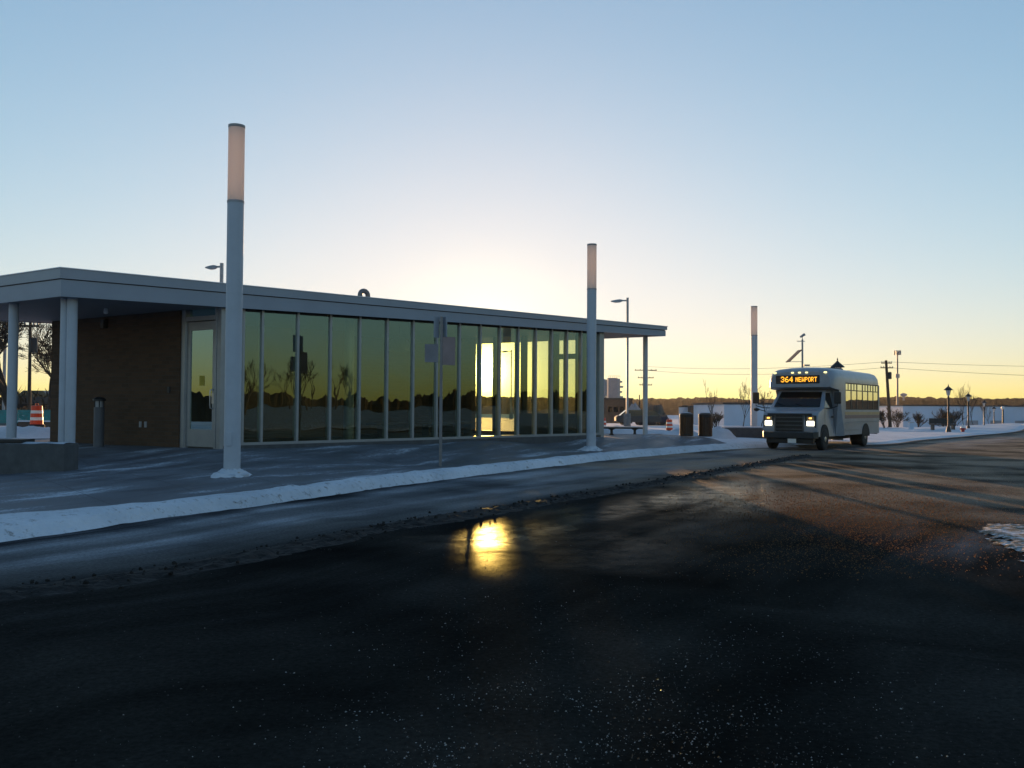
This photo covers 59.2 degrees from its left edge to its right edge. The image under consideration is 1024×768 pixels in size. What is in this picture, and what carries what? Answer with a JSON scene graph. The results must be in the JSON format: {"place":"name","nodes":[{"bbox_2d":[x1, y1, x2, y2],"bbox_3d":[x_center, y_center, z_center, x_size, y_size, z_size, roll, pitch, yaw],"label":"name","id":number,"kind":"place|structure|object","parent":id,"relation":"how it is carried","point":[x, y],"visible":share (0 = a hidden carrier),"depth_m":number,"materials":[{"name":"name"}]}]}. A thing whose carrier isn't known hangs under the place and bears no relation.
{"place":"outdoors","nodes":[
{"label":"outdoors","id":0,"kind":"place"},
{"bbox_2d":[0,433,724,513],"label":"plaza","id":1,"kind":"structure","parent":0,"point":[107,475],"depth_m":19.67,"materials":[{"name":"grey concrete"}]},
{"bbox_2d":[0,439,78,473],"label":"seat wall","id":2,"kind":"structure","parent":1,"relation":"on","point":[24,456],"depth_m":17.87,"materials":[{"name":"concrete"}]},
{"bbox_2d":[93,397,105,446],"bbox_3d":[-11.223,1.049,24.479,0.340,1.402,0.340,0,-2,0],"label":"bollard light","id":3,"kind":"object","parent":1,"relation":"on","point":[98,428],"visible":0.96,"depth_m":24.37,"materials":[{"name":"grey metal"}]},
{"bbox_2d":[210,468,252,477],"bbox_3d":[-5.090,1.614,16.374,0.741,0.176,0.731,1,-2,-18],"label":"snow drift","id":4,"kind":"object","parent":1,"relation":"on","point":[224,473],"visible":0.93,"depth_m":16.14,"materials":[{"name":"white snow"}]},
{"bbox_2d":[214,123,248,476],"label":"light column","id":5,"kind":"structure","parent":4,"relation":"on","point":[234,304],"depth_m":16.33,"materials":[{"name":"metal"}]},
{"bbox_2d":[0,267,667,448],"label":"transit station","id":6,"kind":"object","parent":1,"relation":"on","point":[143,356],"visible":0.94,"depth_m":26.07,"materials":[{"name":"glass"}]},
{"bbox_2d":[186,321,214,446],"bbox_3d":[-8.068,0.002,23.432,1.003,3.260,0.700,0,-2,0],"label":"door","id":7,"kind":"structure","parent":6,"relation":"in","point":[201,335],"depth_m":23.47,"materials":[{"name":"metal"}]},
{"bbox_2d":[190,308,214,316],"bbox_3d":[-8.033,-1.865,23.516,0.956,0.177,0.630,0,-2,0],"label":"window","id":8,"kind":"structure","parent":6,"relation":"in","point":[203,312],"depth_m":23.56,"materials":[{"name":"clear glass"}]},
{"bbox_2d":[366,422,481,436],"bbox_3d":[-3.003,1.574,31.504,4.489,0.491,0.426,2,-2,-38],"label":"lobby bench","id":9,"kind":"object","parent":6,"relation":"in","point":[426,428],"visible":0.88,"depth_m":31.46,"materials":[{"name":"brown wood"}]},
{"bbox_2d":[425,316,454,465],"bbox_3d":[-1.780,0.203,22.203,0.751,3.754,0.145,1,-2,-7],"label":"stop sign post","id":10,"kind":"object","parent":1,"relation":"on","point":[447,350],"visible":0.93,"depth_m":22.20,"materials":[{"name":"metal"}]},
{"bbox_2d":[578,446,602,450],"bbox_3d":[2.416,1.999,27.885,0.802,0.176,0.741,0,-2,0],"label":"snow drift","id":11,"kind":"object","parent":1,"relation":"on","point":[588,448],"visible":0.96,"depth_m":27.70,"materials":[{"name":"white snow"}]},
{"bbox_2d":[586,243,600,449],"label":"light column","id":12,"kind":"structure","parent":1,"relation":"on","point":[591,339],"depth_m":27.87,"materials":[{"name":"metal"}]},
{"bbox_2d":[604,426,642,434],"bbox_3d":[4.275,1.819,34.590,1.710,0.377,0.450,0,-2,0],"label":"slab bench","id":13,"kind":"object","parent":1,"relation":"on","point":[612,428],"visible":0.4,"depth_m":34.42,"materials":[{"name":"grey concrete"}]},
{"bbox_2d":[679,412,692,435],"bbox_3d":[6.677,1.536,34.473,0.530,0.916,0.530,0,-2,0],"label":"litter bin","id":14,"kind":"object","parent":1,"relation":"on","point":[686,423],"visible":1,"depth_m":34.26,"materials":[{"name":"brown wood"}]},
{"bbox_2d":[698,412,711,436],"bbox_3d":[7.403,1.544,34.472,0.530,0.934,0.530,0,-2,0],"label":"litter bin","id":15,"kind":"object","parent":1,"relation":"on","point":[705,424],"visible":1,"depth_m":34.25,"materials":[{"name":"brown wood"}]},
{"bbox_2d":[0,431,1023,767],"bbox_3d":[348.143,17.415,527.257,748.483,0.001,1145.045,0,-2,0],"label":"road","id":16,"kind":"structure","parent":0,"point":[282,611],"depth_m":5.93,"materials":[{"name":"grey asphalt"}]},
{"bbox_2d":[0,441,797,541],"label":"snow bank","id":17,"kind":"structure","parent":16,"relation":"on","point":[19,525],"depth_m":13.34,"materials":[{"name":"white snow"}]},
{"bbox_2d":[0,454,811,606],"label":"slush","id":18,"kind":"object","parent":16,"relation":"on","point":[140,575],"visible":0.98,"depth_m":9.36,"materials":[{"name":"grey snow"}]},
{"bbox_2d":[57,552,998,766],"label":"road salt","id":19,"kind":"object","parent":16,"relation":"on","point":[589,714],"visible":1,"depth_m":4.22,"materials":[{"name":"white"}]},
{"bbox_2d":[122,429,1023,523],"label":"kerb","id":20,"kind":"structure","parent":16,"relation":"on","point":[902,443],"depth_m":38.80,"materials":[{"name":"concrete"}]},
{"bbox_2d":[753,367,878,449],"bbox_3d":[12.018,0.894,35.048,3.160,3.100,7.437,-1,-2,37],"label":"minibus","id":21,"kind":"object","parent":16,"relation":"on","point":[819,407],"visible":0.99,"depth_m":33.05,"materials":[{"name":"white metal"}]},
{"bbox_2d":[824,393,833,417],"bbox_3d":[11.439,1.048,32.637,0.178,1.460,1.000,-1,-2,37],"label":"door","id":22,"kind":"structure","parent":21,"relation":"in","point":[828,403],"depth_m":32.74,"materials":[{"name":"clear glass"}]},
{"bbox_2d":[846,383,850,409],"bbox_3d":[12.606,0.465,33.805,0.042,1.020,0.740,-1,-2,37],"label":"window","id":23,"kind":"structure","parent":21,"relation":"in","point":[848,385],"depth_m":33.82,"materials":[{"name":"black glass"}]},
{"bbox_2d":[851,383,856,409],"bbox_3d":[13.050,0.483,34.397,0.042,1.020,0.740,-1,-2,37],"label":"window","id":24,"kind":"structure","parent":21,"relation":"in","point":[853,385],"depth_m":34.37,"materials":[{"name":"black glass"}]},
{"bbox_2d":[857,384,862,409],"bbox_3d":[13.494,0.502,34.988,0.042,1.020,0.740,-1,-2,37],"label":"window","id":25,"kind":"structure","parent":21,"relation":"in","point":[859,386],"depth_m":35.00,"materials":[{"name":"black glass"}]},
{"bbox_2d":[863,384,867,409],"bbox_3d":[13.938,0.520,35.580,0.042,1.020,0.740,-1,-2,37],"label":"window","id":26,"kind":"structure","parent":21,"relation":"in","point":[865,386],"depth_m":35.61,"materials":[{"name":"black glass"}]},
{"bbox_2d":[868,385,872,409],"bbox_3d":[14.382,0.538,36.172,0.042,1.020,0.740,-1,-2,37],"label":"window","id":27,"kind":"structure","parent":21,"relation":"in","point":[870,387],"depth_m":36.17,"materials":[{"name":"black glass"}]},
{"bbox_2d":[873,385,877,409],"bbox_3d":[14.826,0.556,36.764,0.042,1.020,0.740,-1,-2,37],"label":"window","id":28,"kind":"structure","parent":21,"relation":"in","point":[875,387],"depth_m":36.75,"materials":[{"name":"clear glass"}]},
{"bbox_2d":[659,469,1023,580],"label":"road grit","id":29,"kind":"object","parent":16,"relation":"on","point":[846,510],"visible":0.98,"depth_m":11.37,"materials":[{"name":"gravel"}]},
{"bbox_2d":[977,524,1023,561],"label":"snow patch","id":30,"kind":"object","parent":16,"relation":"on","point":[1015,532],"visible":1,"depth_m":10.39,"materials":[{"name":"white snow"}]},
{"bbox_2d":[0,414,1023,444],"bbox_3d":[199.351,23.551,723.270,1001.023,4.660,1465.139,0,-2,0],"label":"snow field","id":31,"kind":"structure","parent":0,"point":[887,435],"depth_m":57.59,"materials":[{"name":"white snow"}]},
{"bbox_2d":[0,325,6,425],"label":"street lamp","id":32,"kind":"object","parent":31,"relation":"on","point":[4,374],"visible":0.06,"depth_m":49.98,"materials":[{"name":"metal"}]},
{"bbox_2d":[0,321,30,425],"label":"bare tree","id":33,"kind":"object","parent":31,"relation":"on","point":[3,384],"visible":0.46,"depth_m":48.24,"materials":[{"name":"brown plant"}]},
{"bbox_2d":[0,387,47,418],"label":"thicket","id":34,"kind":"object","parent":31,"relation":"on","point":[25,400],"visible":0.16,"depth_m":72.78,"materials":[{"name":"brown plant"}]},
{"bbox_2d":[0,426,49,438],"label":"snow pile","id":35,"kind":"object","parent":31,"relation":"on","point":[32,432],"visible":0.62,"depth_m":29.69,"materials":[{"name":"white snow"}]},
{"bbox_2d":[0,410,49,422],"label":"fence","id":36,"kind":"object","parent":31,"relation":"on","point":[25,415],"visible":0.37,"depth_m":45.82,"materials":[{"name":"teal metal"}]},
{"bbox_2d":[20,322,38,418],"bbox_3d":[-33.246,-0.111,62.019,1.281,8.416,0.500,0,-2,0],"label":"utility pole","id":37,"kind":"object","parent":31,"relation":"on","point":[32,345],"visible":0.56,"depth_m":61.94,"materials":[{"name":"brown wood"}]},
{"bbox_2d":[17,390,48,407],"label":"parked car","id":38,"kind":"object","parent":31,"relation":"on","point":[41,394],"visible":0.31,"depth_m":74.17,"materials":[{"name":"black metal"}]},
{"bbox_2d":[18,420,49,426],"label":"timber wall","id":39,"kind":"structure","parent":31,"relation":"on","point":[23,423],"depth_m":39.96,"materials":[{"name":"grey"}]},
{"bbox_2d":[18,322,51,420],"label":"bare tree","id":40,"kind":"object","parent":31,"relation":"on","point":[46,356],"visible":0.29,"depth_m":66.05,"materials":[{"name":"brown plant"}]},
{"bbox_2d":[28,403,44,426],"bbox_3d":[-16.874,1.119,31.979,0.545,0.856,0.545,0,-2,0],"label":"traffic drum","id":41,"kind":"object","parent":31,"relation":"on","point":[36,417],"visible":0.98,"depth_m":31.82,"materials":[{"name":"orange plastic"}]},
{"bbox_2d":[205,263,223,282],"bbox_3d":[-17.519,-2.307,53.076,1.219,9.673,0.507,0,-2,0],"label":"street lamp","id":42,"kind":"object","parent":31,"relation":"on","point":[213,267],"visible":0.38,"depth_m":53.10,"materials":[{"name":"metal"}]},
{"bbox_2d":[501,350,512,418],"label":"street lamp","id":43,"kind":"object","parent":31,"relation":"on","point":[510,414],"visible":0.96,"depth_m":124.93,"materials":[{"name":"metal"}]},
{"bbox_2d":[604,379,606,397],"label":"cement silo","id":44,"kind":"object","parent":31,"relation":"on","point":[605,387],"visible":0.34,"depth_m":224.25,"materials":[{"name":"concrete"}]},
{"bbox_2d":[607,376,622,397],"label":"silo tower","id":45,"kind":"structure","parent":31,"relation":"on","point":[613,388],"depth_m":230.09,"materials":[{"name":"concrete"}]},
{"bbox_2d":[604,398,632,422],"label":"brick building","id":46,"kind":"structure","parent":31,"relation":"on","point":[613,407],"depth_m":149.93,"materials":[{"name":"brown brick"}]},
{"bbox_2d":[611,298,630,425],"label":"street lamp","id":47,"kind":"object","parent":31,"relation":"on","point":[627,419],"visible":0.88,"depth_m":65.96,"materials":[{"name":"metal"}]},
{"bbox_2d":[604,425,662,433],"bbox_3d":[4.360,1.885,37.512,3.089,0.334,3.128,-1,-2,43],"label":"snow pile","id":48,"kind":"object","parent":31,"relation":"on","point":[623,431],"visible":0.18,"depth_m":36.63,"materials":[{"name":"white snow"}]},
{"bbox_2d":[629,402,640,409],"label":"gravel heap","id":49,"kind":"object","parent":31,"relation":"on","point":[634,406],"visible":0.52,"depth_m":139.43,"materials":[{"name":"gravel"}]},
{"bbox_2d":[614,410,660,424],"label":"parked car","id":50,"kind":"object","parent":31,"relation":"on","point":[636,415],"visible":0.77,"depth_m":83.13,"materials":[{"name":"grey metal"}]},
{"bbox_2d":[635,369,656,384],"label":"utility pole","id":51,"kind":"object","parent":31,"relation":"on","point":[642,377],"visible":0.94,"depth_m":169.95,"materials":[{"name":"brown wood"}]},
{"bbox_2d":[635,411,667,424],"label":"parked car","id":52,"kind":"object","parent":31,"relation":"on","point":[663,418],"visible":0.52,"depth_m":87.13,"materials":[{"name":"black metal"}]},
{"bbox_2d":[648,404,667,425],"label":"dirt heap","id":53,"kind":"object","parent":31,"relation":"on","point":[659,409],"visible":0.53,"depth_m":104.38,"materials":[{"name":"brown soil"}]},
{"bbox_2d":[666,418,672,430],"bbox_3d":[7.682,2.007,43.964,0.416,0.666,0.416,0,-2,0],"label":"traffic drum","id":54,"kind":"object","parent":31,"relation":"on","point":[669,425],"visible":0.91,"depth_m":43.84,"materials":[{"name":"orange plastic"}]},
{"bbox_2d":[651,429,696,435],"bbox_3d":[6.363,2.046,37.931,3.057,0.255,2.054,0,-2,0],"label":"snow pile","id":55,"kind":"object","parent":31,"relation":"on","point":[665,432],"visible":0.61,"depth_m":37.61,"materials":[{"name":"white snow"}]},
{"bbox_2d":[679,406,687,422],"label":"shed","id":56,"kind":"structure","parent":31,"relation":"on","point":[682,409],"depth_m":152.52,"materials":[{"name":"white"}]},
{"bbox_2d":[671,428,699,436],"bbox_3d":[7.312,2.075,38.462,2.537,0.410,1.787,0,-2,0],"label":"snow pile","id":57,"kind":"object","parent":31,"relation":"on","point":[694,432],"visible":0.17,"depth_m":38.11,"materials":[{"name":"white snow"}]},
{"bbox_2d":[683,405,693,423],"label":"shed","id":58,"kind":"structure","parent":31,"relation":"on","point":[690,409],"depth_m":149.94,"materials":[{"name":"grey"}]},
{"bbox_2d":[703,381,717,427],"bbox_3d":[12.743,1.361,58.001,0.974,3.478,0.870,0,-2,9],"label":"bare tree","id":59,"kind":"object","parent":31,"relation":"on","point":[710,402],"visible":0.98,"depth_m":58.00,"materials":[{"name":"brown plant"}]},
{"bbox_2d":[712,411,723,427],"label":"bare shrub","id":60,"kind":"object","parent":31,"relation":"on","point":[718,416],"visible":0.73,"depth_m":74.89,"materials":[{"name":"brown plant"}]},
{"bbox_2d":[706,426,737,438],"bbox_3d":[8.663,2.017,37.414,1.644,0.557,1.655,0,-2,0],"label":"snow pile","id":61,"kind":"object","parent":31,"relation":"on","point":[718,432],"visible":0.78,"depth_m":36.97,"materials":[{"name":"white snow"}]},
{"bbox_2d":[692,402,772,425],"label":"white warehouse","id":62,"kind":"structure","parent":31,"relation":"on","point":[732,413],"depth_m":119.95,"materials":[{"name":"white metal"}]},
{"bbox_2d":[722,426,765,438],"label":"seat wall","id":63,"kind":"structure","parent":31,"relation":"on","point":[748,431],"depth_m":39.48,"materials":[{"name":"concrete"}]},
{"bbox_2d":[737,378,760,425],"bbox_3d":[16.252,1.425,61.873,1.520,3.749,1.052,-1,-2,39],"label":"bare tree","id":64,"kind":"object","parent":31,"relation":"on","point":[744,396],"visible":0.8,"depth_m":62.04,"materials":[{"name":"brown plant"}]},
{"bbox_2d":[751,306,757,425],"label":"light column","id":65,"kind":"structure","parent":31,"relation":"on","point":[754,388],"depth_m":41.43,"materials":[{"name":"metal"}]},
{"bbox_2d":[759,389,772,425],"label":"bare tree","id":66,"kind":"object","parent":31,"relation":"on","point":[762,397],"visible":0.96,"depth_m":69.92,"materials":[{"name":"brown plant"}]},
{"bbox_2d":[786,333,809,367],"bbox_3d":[14.234,0.233,44.652,1.243,5.591,0.920,0,-2,0],"label":"weather mast","id":67,"kind":"object","parent":31,"relation":"on","point":[797,352],"visible":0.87,"depth_m":45.01,"materials":[{"name":"grey metal"}]},
{"bbox_2d":[831,358,843,439],"bbox_3d":[14.456,0.770,39.996,0.613,3.897,0.613,0,-2,0],"label":"ornamental lamp","id":68,"kind":"object","parent":31,"relation":"on","point":[837,364],"visible":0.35,"depth_m":39.88,"materials":[{"name":"metal"}]},
{"bbox_2d":[880,360,892,426],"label":"utility pole","id":69,"kind":"object","parent":31,"relation":"on","point":[888,374],"visible":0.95,"depth_m":129.90,"materials":[{"name":"brown wood"}]},
{"bbox_2d":[648,368,875,374],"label":"overhead wire","id":70,"kind":"object","parent":69,"relation":"attached to","point":[750,374],"visible":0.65,"depth_m":151.89,"materials":[{"name":"metal"}]},
{"bbox_2d":[663,362,877,368],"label":"overhead wire","id":71,"kind":"object","parent":69,"relation":"attached to","point":[761,368],"visible":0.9,"depth_m":144.01,"materials":[{"name":"metal"}]},
{"bbox_2d":[900,362,995,365],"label":"overhead wire","id":72,"kind":"object","parent":69,"relation":"attached to","point":[952,364],"visible":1,"depth_m":134.20,"materials":[{"name":"metal"}]},
{"bbox_2d":[889,367,1008,374],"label":"overhead wire","id":73,"kind":"object","parent":69,"relation":"attached to","point":[950,371],"visible":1,"depth_m":125.23,"materials":[{"name":"metal"}]},
{"bbox_2d":[879,409,897,427],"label":"bare shrub","id":74,"kind":"object","parent":31,"relation":"on","point":[882,418],"visible":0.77,"depth_m":87.88,"materials":[{"name":"brown plant"}]},
{"bbox_2d":[894,350,900,404],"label":"cell tower","id":75,"kind":"structure","parent":31,"relation":"on","point":[897,353],"depth_m":559.66,"materials":[{"name":"grey metal"}]},
{"bbox_2d":[886,407,911,426],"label":"bare shrub","id":76,"kind":"object","parent":31,"relation":"on","point":[901,416],"visible":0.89,"depth_m":91.63,"materials":[{"name":"brown plant"}]},
{"bbox_2d":[908,422,913,428],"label":"utility box","id":77,"kind":"object","parent":31,"relation":"on","point":[910,425],"visible":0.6,"depth_m":74.78,"materials":[{"name":"white metal"}]},
{"bbox_2d":[913,411,927,426],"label":"bare shrub","id":78,"kind":"object","parent":31,"relation":"on","point":[918,419],"visible":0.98,"depth_m":89.62,"materials":[{"name":"brown plant"}]},
{"bbox_2d":[929,418,956,429],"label":"park bench","id":79,"kind":"object","parent":31,"relation":"on","point":[933,422],"visible":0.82,"depth_m":66.17,"materials":[{"name":"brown wood"}]},
{"bbox_2d":[927,407,958,426],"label":"bare shrub","id":80,"kind":"object","parent":31,"relation":"on","point":[942,414],"visible":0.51,"depth_m":91.66,"materials":[{"name":"brown plant"}]},
{"bbox_2d":[944,384,952,431],"bbox_3d":[29.547,1.863,60.977,0.586,3.739,0.586,0,-2,0],"label":"ornamental lamp","id":81,"kind":"object","parent":31,"relation":"on","point":[948,389],"visible":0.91,"depth_m":60.92,"materials":[{"name":"metal"}]},
{"bbox_2d":[879,405,1023,426],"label":"long warehouse","id":82,"kind":"structure","parent":31,"relation":"on","point":[1013,413],"depth_m":189.92,"materials":[{"name":"white metal"}]},
{"bbox_2d":[966,420,977,424],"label":"dock door","id":83,"kind":"structure","parent":82,"relation":"in","point":[975,422],"depth_m":189.82,"materials":[{"name":"metal"}]},
{"bbox_2d":[990,421,1001,423],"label":"dock door","id":84,"kind":"structure","parent":82,"relation":"in","point":[991,422],"depth_m":189.82,"materials":[{"name":"metal"}]},
{"bbox_2d":[945,409,967,425],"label":"bare shrub","id":85,"kind":"object","parent":31,"relation":"on","point":[957,418],"visible":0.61,"depth_m":90.03,"materials":[{"name":"brown plant"}]},
{"bbox_2d":[953,384,967,424],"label":"bare tree","id":86,"kind":"object","parent":31,"relation":"on","point":[960,397],"visible":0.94,"depth_m":94.30,"materials":[{"name":"brown plant"}]},
{"bbox_2d":[960,425,965,431],"bbox_3d":[30.002,3.080,59.944,0.380,0.770,0.320,0,-2,0],"label":"fire hydrant","id":87,"kind":"object","parent":31,"relation":"on","point":[962,428],"visible":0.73,"depth_m":59.87,"materials":[{"name":"red metal"}]},
{"bbox_2d":[964,392,971,427],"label":"ornamental lamp","id":88,"kind":"object","parent":31,"relation":"on","point":[968,396],"visible":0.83,"depth_m":76.90,"materials":[{"name":"metal"}]},
{"bbox_2d":[968,388,977,423],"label":"bare tree","id":89,"kind":"object","parent":31,"relation":"on","point":[970,404],"visible":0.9,"depth_m":99.95,"materials":[{"name":"brown plant"}]},
{"bbox_2d":[981,400,986,424],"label":"ornamental lamp","id":90,"kind":"object","parent":31,"relation":"on","point":[983,402],"visible":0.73,"depth_m":93.92,"materials":[{"name":"metal"}]},
{"bbox_2d":[980,399,991,423],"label":"bare tree","id":91,"kind":"object","parent":31,"relation":"on","point":[981,405],"visible":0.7,"depth_m":119.66,"materials":[{"name":"brown plant"}]},
{"bbox_2d":[1001,406,1004,422],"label":"bollard post","id":92,"kind":"object","parent":31,"relation":"on","point":[1002,407],"visible":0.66,"depth_m":99.89,"materials":[{"name":"metal"}]},
{"bbox_2d":[0,0,1023,399],"label":"sky","id":93,"kind":"structure","parent":0,"point":[850,173],"materials":[{"name":"blue"}]},
{"bbox_2d":[1,398,1023,414],"bbox_3d":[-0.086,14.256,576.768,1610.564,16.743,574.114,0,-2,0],"label":"hills","id":94,"kind":"structure","parent":0,"point":[670,407],"depth_m":802.66,"materials":[{"name":"brown"}]},
{"bbox_2d":[482,396,1023,401],"bbox_3d":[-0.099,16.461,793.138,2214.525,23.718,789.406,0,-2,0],"label":"hills","id":95,"kind":"structure","parent":0,"point":[891,398],"depth_m":1047.13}
]}

